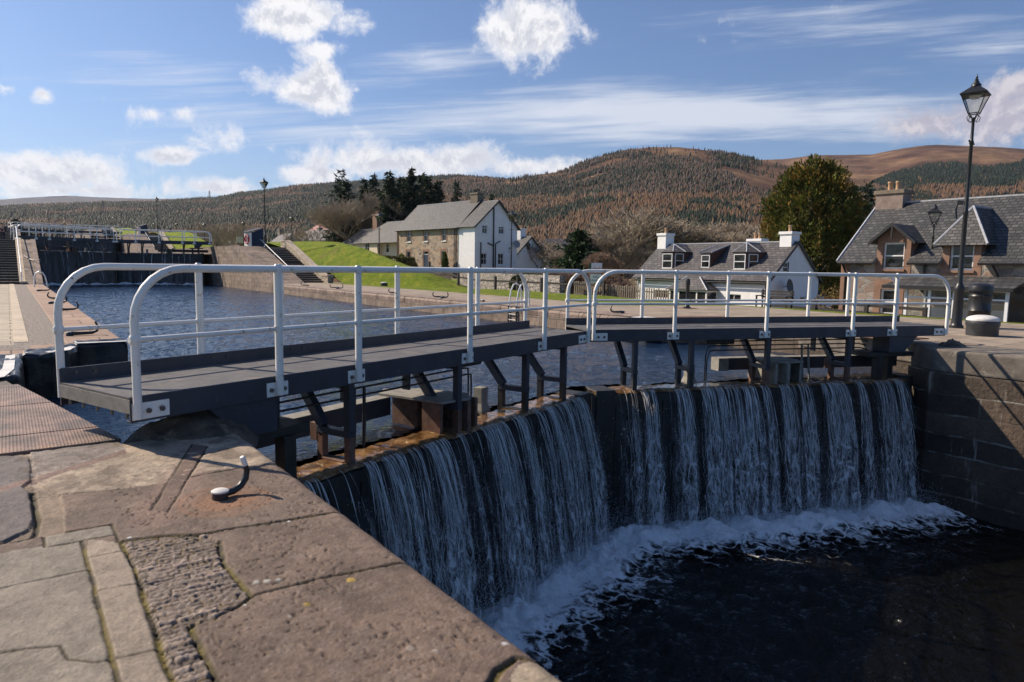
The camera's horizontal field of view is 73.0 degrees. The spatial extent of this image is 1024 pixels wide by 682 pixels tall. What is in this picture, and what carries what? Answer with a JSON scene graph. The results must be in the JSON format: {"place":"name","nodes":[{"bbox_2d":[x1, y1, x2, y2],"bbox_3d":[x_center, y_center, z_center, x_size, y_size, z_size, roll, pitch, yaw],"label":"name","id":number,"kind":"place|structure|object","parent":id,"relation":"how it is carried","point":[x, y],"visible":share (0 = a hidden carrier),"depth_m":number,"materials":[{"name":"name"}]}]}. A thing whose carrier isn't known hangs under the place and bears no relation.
{"place":"outdoors","nodes":[
{"label":"outdoors","id":0,"kind":"place"},
{"bbox_2d":[0,284,13,344],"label":"towpath flagstones","id":1,"kind":"object","parent":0,"point":[6,331],"visible":0.8,"depth_m":19.44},
{"bbox_2d":[0,240,19,283],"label":"stair flight","id":2,"kind":"object","parent":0,"point":[9,243],"visible":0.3,"depth_m":50.03,"materials":[{"name":"stone"}]},
{"bbox_2d":[0,239,18,281],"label":"stair nosings","id":3,"kind":"object","parent":2,"relation":"on","point":[8,262],"visible":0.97,"depth_m":49.66,"materials":[{"name":"stone"}]},
{"bbox_2d":[0,196,175,205],"bbox_3d":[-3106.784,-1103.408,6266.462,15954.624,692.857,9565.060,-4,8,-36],"label":"hills","id":4,"kind":"structure","parent":0,"point":[45,200],"depth_m":7209.04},
{"bbox_2d":[108,233,154,284],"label":"chamber wall","id":5,"kind":"structure","parent":0,"point":[121,247],"depth_m":118.76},
{"bbox_2d":[66,225,121,262],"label":"lock gate","id":6,"kind":"structure","parent":5,"relation":"attached to","point":[98,247],"depth_m":125.87,"materials":[{"name":"metal"}]},
{"bbox_2d":[0,434,560,681],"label":"quay paving","id":7,"kind":"structure","parent":0,"point":[147,561],"depth_m":3.50,"materials":[{"name":"stone"}]},
{"bbox_2d":[211,456,249,500],"bbox_3d":[-1.958,0.960,4.826,0.116,0.288,0.286,5,8,37],"label":"mooring hook","id":8,"kind":"object","parent":7,"relation":"on","point":[221,494],"visible":0.95,"depth_m":4.83,"materials":[{"name":"black metal"}]},
{"bbox_2d":[267,249,322,282],"bbox_3d":[-20.823,-6.580,64.474,2.400,4.400,11.000,-4,8,-36],"label":"stair flight","id":9,"kind":"object","parent":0,"point":[287,261],"visible":0.21,"depth_m":64.35,"materials":[{"name":"stone"}]},
{"bbox_2d":[268,247,319,278],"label":"stair nosings","id":10,"kind":"object","parent":9,"relation":"on","point":[293,260],"visible":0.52,"depth_m":65.14,"materials":[{"name":"stone"}]},
{"bbox_2d":[297,282,399,466],"bbox_3d":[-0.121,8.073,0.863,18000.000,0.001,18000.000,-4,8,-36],"label":"valley floor","id":11,"kind":"structure","parent":0,"point":[313,459],"depth_m":30.23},
{"bbox_2d":[20,239,37,283],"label":"chamber wall","id":12,"kind":"structure","parent":11,"relation":"on","point":[28,264],"depth_m":49.89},
{"bbox_2d":[30,239,42,283],"bbox_3d":[-51.974,-8.718,74.207,0.295,3.246,70.000,-4,8,-36],"label":"chamber coping","id":13,"kind":"object","parent":12,"relation":"on","point":[37,263],"visible":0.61,"depth_m":50.08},
{"bbox_2d":[10,224,116,285],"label":"lock gate","id":14,"kind":"structure","parent":12,"relation":"attached to","point":[56,270],"depth_m":65.37,"materials":[{"name":"grey paint"}]},
{"bbox_2d":[140,246,304,292],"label":"chamber wall","id":15,"kind":"structure","parent":11,"relation":"on","point":[236,255],"depth_m":63.71,"materials":[{"name":"stone"}]},
{"bbox_2d":[150,245,273,282],"bbox_3d":[-39.328,-9.504,83.333,0.295,3.246,70.000,-4,8,-36],"label":"chamber coping","id":16,"kind":"object","parent":15,"relation":"on","point":[253,260],"visible":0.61,"depth_m":61.48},
{"bbox_2d":[242,228,263,245],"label":"lifebuoy station","id":17,"kind":"object","parent":15,"relation":"on","point":[252,238],"visible":0.98,"depth_m":66.21,"materials":[{"name":"blue plastic"}]},
{"bbox_2d":[284,289,797,415],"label":"chamber wall","id":18,"kind":"structure","parent":11,"relation":"on","point":[556,323],"depth_m":30.90,"materials":[{"name":"stone"}]},
{"bbox_2d":[284,284,665,318],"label":"coping stones","id":19,"kind":"object","parent":18,"relation":"on","point":[554,313],"visible":0.73,"depth_m":33.47,"materials":[{"name":"stone"}]},
{"bbox_2d":[508,283,529,321],"bbox_3d":[0.293,-1.189,29.411,0.734,2.563,0.620,-4,8,-36],"label":"wall ladder","id":20,"kind":"object","parent":18,"relation":"attached to","point":[515,314],"depth_m":29.29,"materials":[{"name":"metal"}]},
{"bbox_2d":[798,347,1023,530],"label":"lock wall","id":21,"kind":"structure","parent":11,"relation":"on","point":[969,437],"depth_m":14.58,"materials":[{"name":"stone"}]},
{"bbox_2d":[799,337,1023,381],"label":"lock coping","id":22,"kind":"object","parent":21,"relation":"on","point":[1003,363],"visible":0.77,"depth_m":14.73,"materials":[{"name":"stone"}]},
{"bbox_2d":[938,338,965,347],"bbox_3d":[9.947,0.083,15.652,0.640,0.284,1.100,5,8,37],"label":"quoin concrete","id":23,"kind":"object","parent":22,"relation":"on","point":[951,343],"visible":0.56,"depth_m":15.44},
{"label":"lower lock wall","id":24,"kind":"structure","parent":11,"relation":"on","visible":0},
{"bbox_2d":[0,380,11,384],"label":"plate bed","id":25,"kind":"object","parent":24,"relation":"on","point":[3,382],"visible":0.12,"depth_m":9.21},
{"bbox_2d":[0,384,31,393],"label":"tread plate","id":26,"kind":"object","parent":25,"relation":"on","point":[10,389],"visible":0.76,"depth_m":8.62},
{"bbox_2d":[0,392,50,406],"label":"tread plate","id":27,"kind":"object","parent":25,"relation":"on","point":[14,399],"visible":0.76,"depth_m":8.00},
{"bbox_2d":[0,402,72,420],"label":"tread plate","id":28,"kind":"object","parent":25,"relation":"on","point":[15,412],"visible":0.76,"depth_m":7.39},
{"bbox_2d":[0,414,96,436],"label":"tread plate","id":29,"kind":"object","parent":25,"relation":"on","point":[17,427],"visible":0.8,"depth_m":6.77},
{"bbox_2d":[0,427,120,455],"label":"tread plate","id":30,"kind":"object","parent":25,"relation":"on","point":[19,444],"visible":1,"depth_m":6.22,"materials":[{"name":"metal"}]},
{"bbox_2d":[0,354,25,387],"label":"recess block","id":31,"kind":"structure","parent":24,"relation":"attached to","point":[15,376],"depth_m":10.49,"materials":[{"name":"white paint"}]},
{"bbox_2d":[0,340,126,377],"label":"white recess edging","id":32,"kind":"object","parent":31,"relation":"on","point":[7,368],"visible":0.83,"depth_m":10.84,"materials":[{"name":"paint"}]},
{"bbox_2d":[0,342,29,350],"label":"stone kerb","id":33,"kind":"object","parent":24,"relation":"on","point":[21,346],"visible":0.55,"depth_m":12.91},
{"bbox_2d":[10,284,28,342],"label":"path kerb","id":34,"kind":"structure","parent":24,"relation":"on","point":[19,333],"depth_m":18.38,"materials":[{"name":"stone"}]},
{"bbox_2d":[0,344,64,364],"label":"recess stones","id":35,"kind":"object","parent":24,"relation":"on","point":[22,352],"visible":0.18,"depth_m":12.41,"materials":[{"name":"stone"}]},
{"bbox_2d":[14,284,65,344],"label":"rough setts","id":36,"kind":"structure","parent":24,"relation":"on","point":[38,324],"depth_m":18.86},
{"bbox_2d":[22,343,78,398],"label":"recess block","id":37,"kind":"structure","parent":24,"relation":"attached to","point":[40,373],"depth_m":11.88,"materials":[{"name":"black paint"}]},
{"bbox_2d":[26,284,117,343],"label":"edge stones","id":38,"kind":"object","parent":24,"relation":"on","point":[75,317],"visible":0.56,"depth_m":19.71,"materials":[{"name":"stone"}]},
{"bbox_2d":[73,338,127,365],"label":"recess block","id":39,"kind":"structure","parent":24,"relation":"attached to","point":[100,353],"depth_m":13.51,"materials":[{"name":"black paint"}]},
{"bbox_2d":[122,411,260,447],"bbox_3d":[-3.127,2.256,6.837,1.240,3.207,0.840,-1,6,-16],"label":"quoin","id":40,"kind":"object","parent":24,"relation":"on","point":[197,425],"depth_m":6.50,"materials":[{"name":"stone"}]},
{"bbox_2d":[52,263,591,608],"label":"lock gate","id":41,"kind":"structure","parent":24,"relation":"attached to","point":[248,388],"depth_m":9.06,"materials":[{"name":"metal"}]},
{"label":"stair kerb wall","id":42,"kind":"structure","parent":24,"relation":"on","visible":0},
{"bbox_2d":[15,237,26,282],"bbox_3d":[-36.437,-6.164,51.276,0.380,3.307,14.800,-4,8,-36],"label":"stair wall cap","id":43,"kind":"object","parent":42,"relation":"on","point":[22,265],"visible":0.86,"depth_m":50.45,"materials":[{"name":"stone"}]},
{"bbox_2d":[332,283,601,302],"bbox_3d":[-6.123,-2.871,45.948,1.680,1.001,38.350,-4,8,-36],"label":"lawn edge","id":44,"kind":"object","parent":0,"point":[474,293],"visible":0.15,"depth_m":40.51,"materials":[{"name":"beige stone"}]},
{"bbox_2d":[281,241,332,282],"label":"stair side wall","id":45,"kind":"structure","parent":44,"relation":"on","point":[326,279],"depth_m":64.40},
{"bbox_2d":[280,240,333,275],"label":"stair wall cap","id":46,"kind":"object","parent":45,"relation":"on","point":[301,253],"visible":0.98,"depth_m":65.16,"materials":[{"name":"stone"}]},
{"bbox_2d":[46,285,907,462],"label":"canal water","id":47,"kind":"structure","parent":0,"point":[592,363],"depth_m":20.22,"materials":[{"name":"blue liquid"}]},
{"bbox_2d":[43,282,194,285],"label":"foam","id":48,"kind":"object","parent":47,"relation":"on","point":[121,283],"visible":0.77,"depth_m":67.89,"materials":[{"name":"white"}]},
{"bbox_2d":[115,229,211,284],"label":"lock gate","id":49,"kind":"structure","parent":47,"relation":"in","point":[132,276],"depth_m":70.08,"materials":[{"name":"grey paint"}]},
{"bbox_2d":[375,409,608,620],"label":"waterfall","id":50,"kind":"structure","parent":0,"point":[469,580],"depth_m":10.26,"materials":[{"name":"white liquid"}]},
{"bbox_2d":[0,0,1023,198],"label":"sky","id":51,"kind":"structure","parent":0,"point":[141,99],"materials":[{"name":"blue"}]},
{"bbox_2d":[116,228,1023,323],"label":"lawn","id":52,"kind":"structure","parent":0,"point":[321,253],"depth_m":57.51,"materials":[{"name":"green plant"}]},
{"bbox_2d":[183,219,236,245],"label":"bare tree","id":53,"kind":"object","parent":52,"relation":"on","point":[200,234],"visible":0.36,"depth_m":184.21,"materials":[{"name":"brown plant"}]},
{"bbox_2d":[202,219,263,245],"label":"bare tree","id":54,"kind":"object","parent":52,"relation":"on","point":[229,232],"visible":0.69,"depth_m":167.60,"materials":[{"name":"brown plant"}]},
{"bbox_2d":[382,255,415,266],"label":"hedge","id":55,"kind":"object","parent":52,"relation":"on","point":[409,261],"visible":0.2,"depth_m":86.80,"materials":[{"name":"green plant"}]},
{"bbox_2d":[460,273,564,292],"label":"garden wall","id":56,"kind":"structure","parent":52,"relation":"on","point":[553,288],"depth_m":56.93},
{"bbox_2d":[428,262,605,295],"bbox_3d":[-0.785,-4.505,49.224,0.640,2.214,19.596,-4,8,-39],"label":"post and rail fence","id":57,"kind":"object","parent":52,"relation":"on","point":[495,281],"visible":0.54,"depth_m":47.28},
{"bbox_2d":[564,273,594,292],"bbox_3d":[5.644,-3.703,52.173,4.181,3.283,3.416,3,6,19],"label":"bare tree","id":58,"kind":"object","parent":52,"relation":"on","point":[579,278],"visible":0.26,"depth_m":51.47,"materials":[{"name":"brown plant"}]},
{"bbox_2d":[589,266,638,297],"bbox_3d":[6.792,-3.386,47.786,4.646,3.619,3.928,-4,8,-36],"label":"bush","id":59,"kind":"object","parent":52,"relation":"on","point":[619,282],"visible":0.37,"depth_m":47.21,"materials":[{"name":"brown plant"}]},
{"bbox_2d":[333,147,894,281],"bbox_3d":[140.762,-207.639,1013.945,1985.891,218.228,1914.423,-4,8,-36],"label":"brown hill","id":60,"kind":"structure","parent":0,"point":[765,182],"depth_m":1066.17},
{"bbox_2d":[424,145,937,259],"bbox_3d":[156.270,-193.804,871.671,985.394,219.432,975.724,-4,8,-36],"label":"plantation","id":61,"kind":"object","parent":60,"relation":"on","point":[546,207],"visible":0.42,"depth_m":785.63,"materials":[{"name":"brown plant"}]},
{"bbox_2d":[450,277,819,298],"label":"rough ground","id":62,"kind":"structure","parent":0,"point":[592,292],"depth_m":84.89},
{"bbox_2d":[278,222,325,241],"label":"bare tree","id":63,"kind":"object","parent":62,"relation":"on","point":[304,234],"visible":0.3,"depth_m":147.45,"materials":[{"name":"brown plant"}]},
{"bbox_2d":[320,169,368,242],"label":"spruce tree","id":64,"kind":"object","parent":62,"relation":"on","point":[347,186],"visible":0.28,"depth_m":146.80,"materials":[{"name":"green plant"}]},
{"bbox_2d":[357,177,372,229],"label":"spruce tree","id":65,"kind":"object","parent":62,"relation":"on","point":[362,190],"visible":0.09,"depth_m":151.95,"materials":[{"name":"green plant"}]},
{"bbox_2d":[342,212,402,259],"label":"bungalow","id":66,"kind":"object","parent":62,"relation":"on","point":[367,239],"visible":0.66,"depth_m":128.01,"materials":[{"name":"white paint"}]},
{"bbox_2d":[298,188,447,239],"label":"bare tree","id":67,"kind":"object","parent":62,"relation":"on","point":[332,219],"visible":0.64,"depth_m":139.33,"materials":[{"name":"brown plant"}]},
{"bbox_2d":[365,173,380,209],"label":"spruce tree","id":68,"kind":"object","parent":62,"relation":"on","point":[373,182],"visible":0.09,"depth_m":162.04,"materials":[{"name":"green plant"}]},
{"bbox_2d":[367,171,403,226],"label":"spruce tree","id":69,"kind":"object","parent":62,"relation":"on","point":[391,192],"visible":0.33,"depth_m":136.70,"materials":[{"name":"green plant"}]},
{"bbox_2d":[391,167,425,220],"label":"spruce tree","id":70,"kind":"object","parent":62,"relation":"on","point":[406,200],"visible":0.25,"depth_m":135.20,"materials":[{"name":"green plant"}]},
{"bbox_2d":[420,175,433,204],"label":"spruce tree","id":71,"kind":"object","parent":62,"relation":"on","point":[427,184],"visible":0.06,"depth_m":138.44,"materials":[{"name":"green plant"}]},
{"bbox_2d":[427,179,447,203],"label":"spruce tree","id":72,"kind":"object","parent":62,"relation":"on","point":[436,194],"visible":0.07,"depth_m":137.53,"materials":[{"name":"green plant"}]},
{"bbox_2d":[395,189,520,278],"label":"stone house","id":73,"kind":"structure","parent":62,"relation":"on","point":[474,231],"depth_m":91.50,"materials":[{"name":"beige stone"}]},
{"bbox_2d":[517,216,543,268],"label":"white house","id":74,"kind":"structure","parent":62,"relation":"on","point":[524,260],"depth_m":102.72,"materials":[{"name":"paint"}]},
{"bbox_2d":[524,239,563,273],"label":"bare tree","id":75,"kind":"object","parent":62,"relation":"on","point":[543,252],"visible":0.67,"depth_m":102.51,"materials":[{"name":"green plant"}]},
{"bbox_2d":[542,228,632,284],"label":"spruce tree","id":76,"kind":"object","parent":62,"relation":"on","point":[575,250],"visible":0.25,"depth_m":73.68,"materials":[{"name":"green plant"}]},
{"bbox_2d":[580,251,622,273],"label":"bare tree","id":77,"kind":"object","parent":62,"relation":"on","point":[606,260],"visible":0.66,"depth_m":69.14,"materials":[{"name":"brown plant"}]},
{"bbox_2d":[586,227,656,278],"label":"bare tree","id":78,"kind":"object","parent":62,"relation":"on","point":[627,254],"visible":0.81,"depth_m":74.01,"materials":[{"name":"brown plant"}]},
{"bbox_2d":[574,281,670,298],"bbox_3d":[6.371,-2.831,41.264,0.080,1.311,7.859,-4,8,-37],"label":"picket fence","id":79,"kind":"object","parent":62,"relation":"on","point":[614,289],"visible":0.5,"depth_m":40.77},
{"bbox_2d":[582,204,727,262],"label":"bare tree","id":80,"kind":"object","parent":62,"relation":"on","point":[648,225],"visible":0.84,"depth_m":75.19,"materials":[{"name":"brown plant"}]},
{"bbox_2d":[692,224,758,242],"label":"bare tree","id":81,"kind":"object","parent":62,"relation":"on","point":[732,237],"visible":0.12,"depth_m":79.44,"materials":[{"name":"brown plant"}]},
{"bbox_2d":[632,225,830,308],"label":"white cottage","id":82,"kind":"structure","parent":62,"relation":"on","point":[787,252],"depth_m":52.72,"materials":[{"name":"paint"}]},
{"bbox_2d":[698,218,766,241],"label":"bare tree","id":83,"kind":"object","parent":62,"relation":"on","point":[750,229],"visible":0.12,"depth_m":88.08,"materials":[{"name":"brown plant"}]},
{"bbox_2d":[755,289,793,307],"bbox_3d":[12.276,-1.933,32.468,0.570,0.950,1.700,-4,8,-36],"label":"park bench","id":84,"kind":"object","parent":62,"relation":"on","point":[789,296],"visible":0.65,"depth_m":32.44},
{"bbox_2d":[748,153,871,308],"bbox_3d":[28.155,-9.504,65.525,11.916,16.132,12.254,-4,8,-36],"label":"broadleaf tree","id":85,"kind":"object","parent":62,"relation":"on","point":[839,213],"visible":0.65,"depth_m":62.48,"materials":[{"name":"green plant"}]},
{"bbox_2d":[811,285,839,308],"bbox_3d":[20.427,-2.070,43.979,2.764,2.950,2.698,-4,8,-36],"label":"shrub","id":86,"kind":"object","parent":62,"relation":"on","point":[831,296],"visible":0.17,"depth_m":43.96,"materials":[{"name":"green plant"}]},
{"bbox_2d":[770,298,927,316],"bbox_3d":[15.366,-1.291,32.493,0.150,1.300,7.650,-4,8,-36],"label":"post and rail fence","id":87,"kind":"object","parent":62,"relation":"on","point":[924,310],"visible":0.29,"depth_m":31.58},
{"bbox_2d":[854,179,876,232],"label":"spruce tree","id":88,"kind":"object","parent":62,"relation":"on","point":[868,196],"visible":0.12,"depth_m":93.12,"materials":[{"name":"green plant"}]},
{"bbox_2d":[836,181,1023,322],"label":"stone house","id":89,"kind":"structure","parent":62,"relation":"on","point":[893,234],"depth_m":33.52,"materials":[{"name":"grey stone"}]},
{"bbox_2d":[880,289,894,313],"bbox_3d":[19.138,-1.993,35.136,0.070,1.299,0.793,-4,8,-36],"label":"window","id":90,"kind":"structure","parent":89,"relation":"in","point":[886,294],"depth_m":35.19,"materials":[{"name":"white glass"}]},
{"bbox_2d":[927,203,942,248],"bbox_3d":[20.434,-3.562,33.780,0.585,6.354,0.649,5,8,37],"label":"street lamp","id":91,"kind":"object","parent":62,"relation":"on","point":[935,210],"visible":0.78,"depth_m":33.44,"materials":[{"name":"black metal"}]},
{"bbox_2d":[296,284,1023,382],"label":"quay flagstones","id":92,"kind":"object","parent":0,"point":[1011,335],"visible":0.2,"depth_m":26.13,"materials":[{"name":"stone"}]},
{"bbox_2d":[565,269,950,531],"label":"lock gate","id":93,"kind":"structure","parent":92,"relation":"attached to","point":[894,336],"depth_m":14.43,"materials":[{"name":"metal"}]},
{"bbox_2d":[949,74,991,327],"bbox_3d":[13.391,-4.062,20.397,0.679,7.381,0.754,6,8,42],"label":"street lamp","id":94,"kind":"object","parent":92,"relation":"on","point":[976,90],"visible":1,"depth_m":20.40,"materials":[{"name":"black metal"}]},
{"bbox_2d":[967,283,994,316],"bbox_3d":[14.148,-1.075,20.940,0.680,1.350,0.680,-4,8,-36],"label":"litter bin","id":95,"kind":"object","parent":92,"relation":"on","point":[980,295],"visible":0.71,"depth_m":20.69,"materials":[{"name":"black metal"}]},
{"bbox_2d":[965,315,1000,336],"bbox_3d":[12.416,-0.404,18.264,0.784,0.572,0.784,-4,8,-36],"label":"bollard","id":96,"kind":"object","parent":92,"relation":"on","point":[983,325],"visible":0.98,"depth_m":17.98,"materials":[{"name":"metal"}]},
{"bbox_2d":[297,145,1023,193],"bbox_3d":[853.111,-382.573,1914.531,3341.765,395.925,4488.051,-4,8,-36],"label":"moorland hill","id":97,"kind":"structure","parent":0,"point":[868,168],"depth_m":1800.75,"materials":[{"name":"plant"}]},
{"bbox_2d":[869,158,1023,198],"bbox_3d":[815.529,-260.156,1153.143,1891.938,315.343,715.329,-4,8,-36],"label":"spruce belt","id":98,"kind":"object","parent":97,"relation":"on","point":[946,180],"visible":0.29,"depth_m":1198.39,"materials":[{"name":"green plant"}]},
{"bbox_2d":[469,496,1023,681],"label":"lock water","id":99,"kind":"structure","parent":0,"point":[943,603],"depth_m":10.32,"materials":[{"name":"black liquid"}]},
{"bbox_2d":[302,397,610,615],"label":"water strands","id":100,"kind":"object","parent":99,"relation":"on","point":[413,496],"visible":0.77,"depth_m":9.67,"materials":[{"name":"white"}]},
{"bbox_2d":[337,415,619,617],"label":"water droplets","id":101,"kind":"object","parent":99,"relation":"on","point":[517,521],"visible":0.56,"depth_m":10.30,"materials":[{"name":"white"}]},
{"bbox_2d":[476,497,974,677],"bbox_3d":[3.157,3.757,11.130,13.771,0.317,5.849,-4,8,-36],"label":"foam","id":102,"kind":"object","parent":99,"relation":"on","point":[772,531],"visible":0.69,"depth_m":12.54,"materials":[{"name":"white"}]},
{"bbox_2d":[459,470,958,650],"bbox_3d":[2.555,3.309,11.792,14.378,1.100,4.311,-4,8,-36],"label":"spray","id":103,"kind":"object","parent":102,"relation":"on","point":[613,524],"visible":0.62,"depth_m":12.76,"materials":[{"name":"liquid"}]},
{"bbox_2d":[613,395,924,543],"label":"water droplets","id":104,"kind":"object","parent":99,"relation":"on","point":[777,467],"visible":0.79,"depth_m":13.91,"materials":[{"name":"white"}]},
{"bbox_2d":[620,380,919,523],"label":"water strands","id":105,"kind":"object","parent":99,"relation":"on","point":[751,417],"visible":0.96,"depth_m":13.97,"materials":[{"name":"white"}]},
{"bbox_2d":[636,389,915,525],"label":"waterfall","id":106,"kind":"structure","parent":0,"point":[798,498],"depth_m":13.84,"materials":[{"name":"white liquid"}]},
{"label":"terrace paving","id":107,"kind":"structure","parent":0,"visible":0},
{"bbox_2d":[259,178,268,246],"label":"street lamp","id":108,"kind":"object","parent":107,"relation":"on","point":[263,183],"visible":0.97,"depth_m":69.00,"materials":[{"name":"black metal"}]},
{"bbox_3d":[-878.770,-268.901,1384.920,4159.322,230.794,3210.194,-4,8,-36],"label":"wooded hillside","id":109,"kind":"structure","parent":0,"visible":0},
{"bbox_2d":[0,173,509,244],"bbox_3d":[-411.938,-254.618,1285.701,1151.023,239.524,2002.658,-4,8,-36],"label":"hillside forest","id":110,"kind":"object","parent":109,"relation":"on","point":[280,209],"visible":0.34,"depth_m":1310.03,"materials":[{"name":"brown plant"}]},
{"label":"chamber wall","id":111,"kind":"structure","parent":0,"visible":0},
{"bbox_2d":[7,222,66,250],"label":"lock gate","id":112,"kind":"structure","parent":111,"relation":"attached to","point":[58,243],"depth_m":121.63,"materials":[{"name":"metal"}]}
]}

